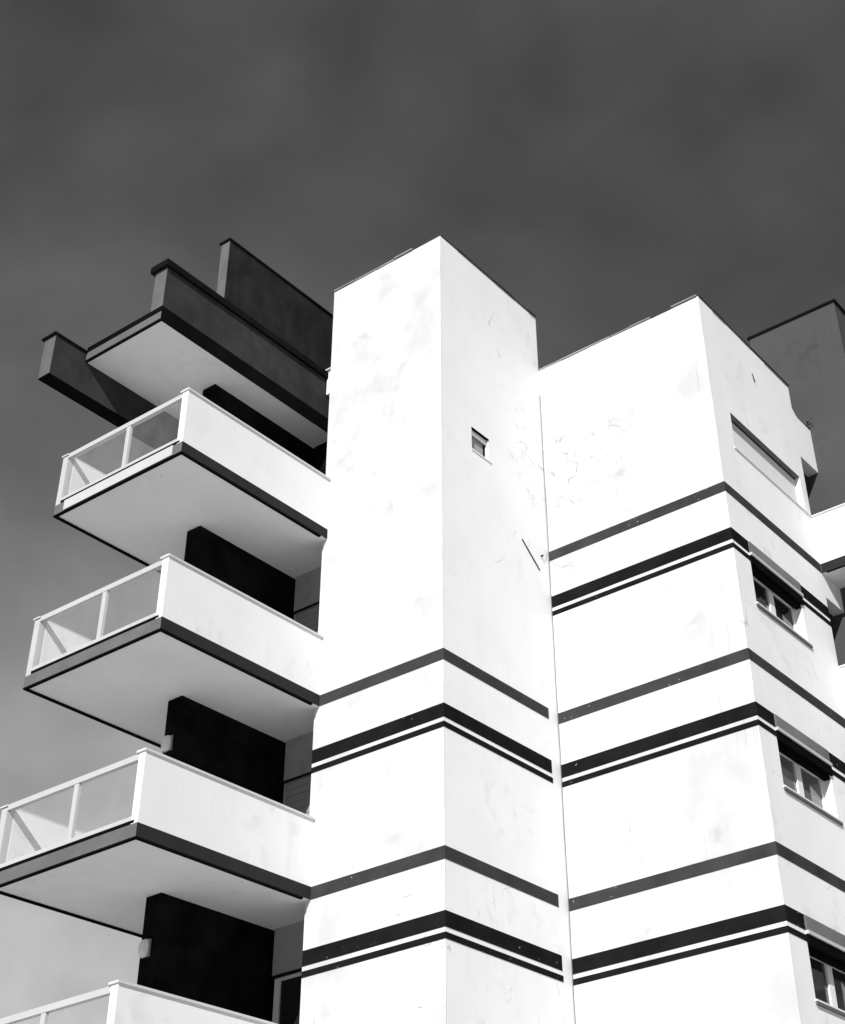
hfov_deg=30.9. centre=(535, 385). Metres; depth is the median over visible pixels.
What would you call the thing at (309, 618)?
balcony door
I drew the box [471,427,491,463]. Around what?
small window
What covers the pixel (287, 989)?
balcony door
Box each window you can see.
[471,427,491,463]
[730,413,810,515]
[748,541,812,648]
[774,714,842,825]
[804,915,844,1016]
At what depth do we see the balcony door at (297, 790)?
23.85 m
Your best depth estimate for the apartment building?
23.61 m
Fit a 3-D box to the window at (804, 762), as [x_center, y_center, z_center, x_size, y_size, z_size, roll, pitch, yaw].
[4.063,5.886,23.152,0.265,1.185,1.900,-25,-42,26]
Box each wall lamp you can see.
[138,939,151,958]
[161,735,173,752]
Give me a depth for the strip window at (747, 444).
27.13 m
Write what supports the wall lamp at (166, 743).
attached to the apartment building
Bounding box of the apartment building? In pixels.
[0,235,844,1023]
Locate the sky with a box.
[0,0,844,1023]
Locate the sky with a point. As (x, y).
(610, 165)
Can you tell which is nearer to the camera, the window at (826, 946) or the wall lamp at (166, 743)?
the window at (826, 946)
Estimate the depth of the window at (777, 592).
25.04 m
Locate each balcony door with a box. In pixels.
[270,968,301,1023]
[282,772,310,814]
[292,601,319,632]
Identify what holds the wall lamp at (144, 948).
attached to the apartment building

